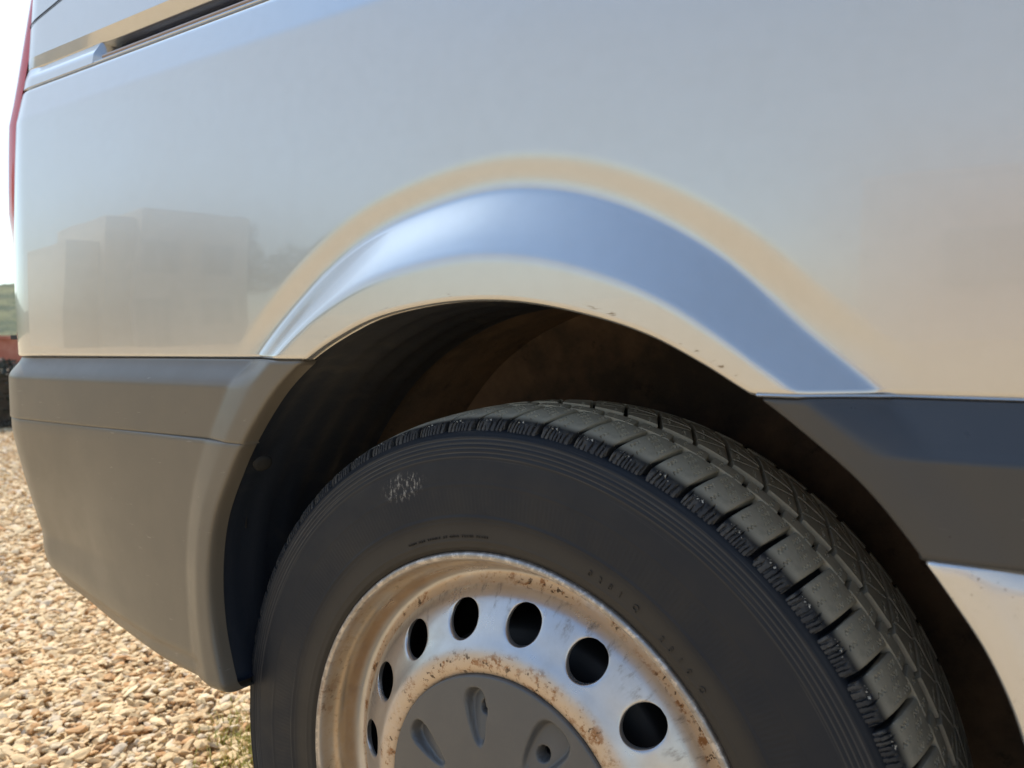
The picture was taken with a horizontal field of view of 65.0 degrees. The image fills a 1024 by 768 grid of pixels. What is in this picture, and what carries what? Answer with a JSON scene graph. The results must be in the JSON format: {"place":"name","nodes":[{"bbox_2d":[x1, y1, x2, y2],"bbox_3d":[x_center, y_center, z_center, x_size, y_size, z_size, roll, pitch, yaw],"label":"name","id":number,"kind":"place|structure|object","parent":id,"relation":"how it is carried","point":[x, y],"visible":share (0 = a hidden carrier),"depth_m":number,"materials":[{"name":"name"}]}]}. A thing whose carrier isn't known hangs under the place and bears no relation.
{"place":"outdoors","nodes":[
{"label":"outdoors","id":0,"kind":"place"},
{"bbox_2d":[0,283,16,335],"bbox_3d":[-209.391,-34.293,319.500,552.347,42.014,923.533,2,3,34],"label":"hill","id":1,"kind":"structure","parent":0,"point":[7,313],"depth_m":334.27,"materials":[{"name":"green plant"}]},
{"bbox_2d":[0,336,22,371],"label":"garden wall","id":2,"kind":"structure","parent":0,"point":[8,347],"depth_m":12.98,"materials":[{"name":"red brick"}]},
{"bbox_2d":[0,0,30,284],"label":"sky","id":3,"kind":"structure","parent":0,"point":[13,13],"materials":[{"name":"white"}]},
{"bbox_2d":[0,426,59,586],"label":"gravel","id":4,"kind":"structure","parent":0,"point":[8,445],"depth_m":3.18,"materials":[{"name":"beige gravel"}]},
{"bbox_2d":[0,430,252,767],"bbox_3d":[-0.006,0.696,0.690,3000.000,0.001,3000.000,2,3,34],"label":"ground","id":5,"kind":"structure","parent":0,"point":[26,573],"depth_m":2.58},
{"bbox_2d":[0,358,18,427],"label":"hedge","id":6,"kind":"object","parent":5,"relation":"on","point":[5,416],"visible":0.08,"depth_m":7.03,"materials":[{"name":"green plant"}]},
{"bbox_2d":[8,0,1023,767],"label":"panel van","id":7,"kind":"object","parent":5,"relation":"on","point":[516,382],"visible":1,"depth_m":0.65,"materials":[{"name":"silver metal"}]},
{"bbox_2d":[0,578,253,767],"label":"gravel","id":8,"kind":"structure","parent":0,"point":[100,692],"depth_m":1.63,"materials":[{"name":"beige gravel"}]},
{"bbox_2d":[157,695,252,767],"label":"grass","id":9,"kind":"structure","parent":8,"relation":"on","point":[244,738],"depth_m":1.44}
]}

